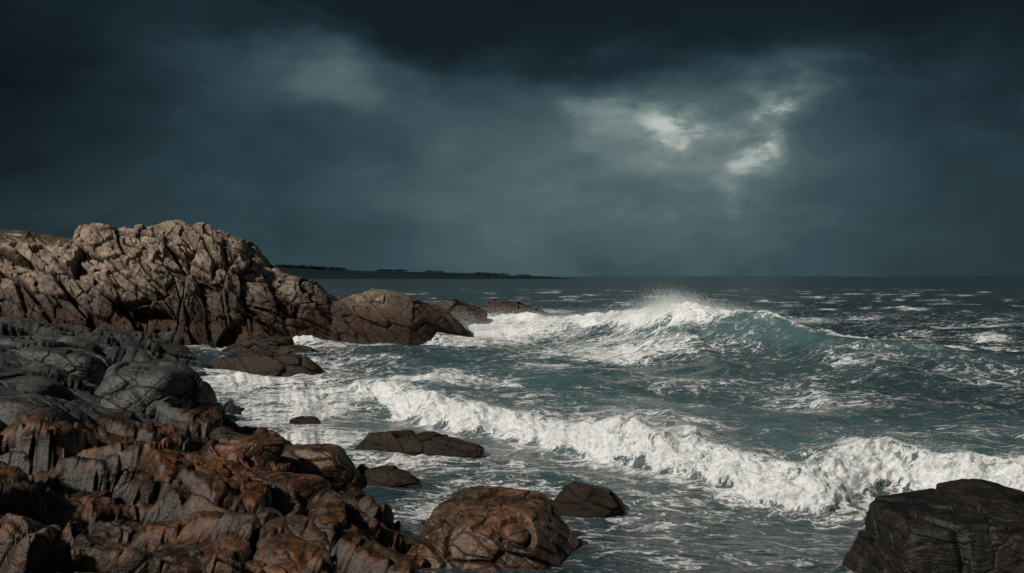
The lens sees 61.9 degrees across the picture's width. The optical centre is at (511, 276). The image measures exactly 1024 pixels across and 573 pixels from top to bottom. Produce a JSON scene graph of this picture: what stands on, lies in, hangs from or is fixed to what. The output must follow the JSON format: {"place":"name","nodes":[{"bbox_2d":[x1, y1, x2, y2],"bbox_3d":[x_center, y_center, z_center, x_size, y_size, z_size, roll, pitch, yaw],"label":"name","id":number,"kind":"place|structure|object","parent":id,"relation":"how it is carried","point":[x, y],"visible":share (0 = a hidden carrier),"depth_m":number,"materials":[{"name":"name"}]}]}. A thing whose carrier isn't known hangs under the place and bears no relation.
{"place":"outdoors","nodes":[
{"label":"outdoors","id":0,"kind":"place"},
{"bbox_2d":[0,315,435,572],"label":"rocky shore","id":1,"kind":"structure","parent":0,"point":[108,490],"depth_m":13.37,"materials":[{"name":"brown stone"}]},
{"bbox_2d":[0,371,78,400],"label":"boulder","id":2,"kind":"object","parent":1,"relation":"on","point":[38,385],"visible":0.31,"depth_m":20.70,"materials":[{"name":"grey stone"}]},
{"bbox_2d":[0,396,85,428],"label":"boulder","id":3,"kind":"object","parent":1,"relation":"on","point":[13,408],"visible":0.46,"depth_m":17.78,"materials":[{"name":"grey stone"}]},
{"bbox_2d":[5,347,114,385],"bbox_3d":[-13.610,2.987,25.648,4.193,1.853,2.937,0,0,21],"label":"boulder","id":4,"kind":"object","parent":1,"relation":"on","point":[91,367],"visible":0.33,"depth_m":24.34,"materials":[{"name":"grey stone"}]},
{"bbox_2d":[94,359,217,416],"bbox_3d":[-9.728,3.394,22.328,2.746,2.282,3.113,0,0,18],"label":"boulder","id":5,"kind":"object","parent":1,"relation":"on","point":[136,387],"visible":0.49,"depth_m":21.84,"materials":[{"name":"grey stone"}]},
{"bbox_2d":[198,434,286,462],"bbox_3d":[-6.310,4.245,19.497,2.402,1.173,1.866,0,0,0],"label":"boulder","id":6,"kind":"object","parent":1,"relation":"on","point":[267,449],"visible":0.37,"depth_m":19.08,"materials":[{"name":"brown stone"}]},
{"bbox_2d":[258,470,329,510],"bbox_3d":[-4.562,4.278,16.162,2.241,1.098,2.439,0,0,-25],"label":"boulder","id":7,"kind":"object","parent":1,"relation":"on","point":[307,487],"visible":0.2,"depth_m":15.83,"materials":[{"name":"brown stone"}]},
{"bbox_2d":[280,443,365,489],"bbox_3d":[-4.916,4.583,20.666,2.899,1.040,1.770,0,0,0],"label":"boulder","id":8,"kind":"object","parent":1,"relation":"on","point":[334,466],"visible":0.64,"depth_m":20.01,"materials":[{"name":"brown stone"}]},
{"bbox_2d":[403,486,587,572],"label":"boulder","id":9,"kind":"object","parent":1,"relation":"on","point":[490,529],"visible":0.95,"depth_m":14.87,"materials":[{"name":"brown stone"}]},
{"bbox_2d":[0,220,470,347],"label":"rocky headland","id":10,"kind":"structure","parent":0,"point":[201,283],"depth_m":63.48,"materials":[{"name":"brown stone"}]},
{"bbox_2d":[273,265,569,278],"bbox_3d":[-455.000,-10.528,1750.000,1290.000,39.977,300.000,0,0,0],"label":"distant coastline","id":11,"kind":"structure","parent":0,"point":[309,273],"depth_m":1635.24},
{"bbox_2d":[275,263,530,275],"bbox_3d":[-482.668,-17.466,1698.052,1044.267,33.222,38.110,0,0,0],"label":"distant trees","id":12,"kind":"object","parent":11,"relation":"on","point":[316,267],"visible":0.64,"depth_m":1696.52,"materials":[{"name":"black plant"}]},
{"bbox_2d":[0,0,1023,276],"label":"sky","id":13,"kind":"structure","parent":0,"point":[548,138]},
{"bbox_2d":[185,277,1023,572],"bbox_3d":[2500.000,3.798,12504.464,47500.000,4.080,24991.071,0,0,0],"label":"sea","id":14,"kind":"structure","parent":0,"point":[940,360],"depth_m":33.30,"materials":[{"name":"liquid"}]},
{"bbox_2d":[221,334,294,352],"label":"sea rock","id":15,"kind":"object","parent":14,"relation":"in","point":[263,343],"visible":0.66,"depth_m":57.17,"materials":[{"name":"brown stone"}]},
{"bbox_2d":[212,351,323,376],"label":"sea rock","id":16,"kind":"object","parent":14,"relation":"in","point":[270,364],"visible":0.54,"depth_m":45.24,"materials":[{"name":"brown stone"}]},
{"bbox_2d":[277,344,318,353],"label":"sea rock","id":17,"kind":"object","parent":14,"relation":"in","point":[286,349],"visible":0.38,"depth_m":53.54,"materials":[{"name":"brown stone"}]},
{"bbox_2d":[289,416,320,423],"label":"sea rock","id":18,"kind":"object","parent":14,"relation":"in","point":[305,420],"visible":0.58,"depth_m":29.00,"materials":[{"name":"brown stone"}]},
{"bbox_2d":[361,465,422,488],"bbox_3d":[-2.977,5.055,20.825,1.894,0.837,1.369,0,0,0],"label":"sea rock","id":19,"kind":"object","parent":14,"relation":"in","point":[394,476],"visible":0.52,"depth_m":20.38,"materials":[{"name":"brown stone"}]},
{"bbox_2d":[354,430,483,458],"bbox_3d":[-2.711,4.955,24.112,4.105,1.154,1.076,0,0,24],"label":"sea rock","id":20,"kind":"object","parent":14,"relation":"in","point":[427,443],"visible":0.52,"depth_m":23.73,"materials":[{"name":"brown stone"}]},
{"bbox_2d":[435,297,487,325],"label":"sea rock","id":21,"kind":"object","parent":14,"relation":"in","point":[458,306],"visible":0.4,"depth_m":86.22,"materials":[{"name":"grey stone"}]},
{"bbox_2d":[486,299,548,314],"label":"sea rock","id":22,"kind":"object","parent":14,"relation":"in","point":[496,304],"visible":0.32,"depth_m":99.01,"materials":[{"name":"grey stone"}]},
{"bbox_2d":[550,481,625,517],"bbox_3d":[1.689,5.035,18.917,1.750,0.997,1.180,0,0,0],"label":"sea rock","id":23,"kind":"object","parent":14,"relation":"in","point":[578,499],"visible":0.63,"depth_m":18.53,"materials":[{"name":"brown stone"}]},
{"bbox_2d":[348,283,1022,515],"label":"sea spray","id":24,"kind":"object","parent":14,"relation":"on","point":[668,302],"visible":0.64,"depth_m":31.52,"materials":[{"name":"white liquid"}]},
{"bbox_2d":[842,479,1023,572],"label":"boulder","id":25,"kind":"object","parent":14,"relation":"in","point":[966,526],"visible":1,"depth_m":13.81,"materials":[{"name":"grey stone"}]}
]}

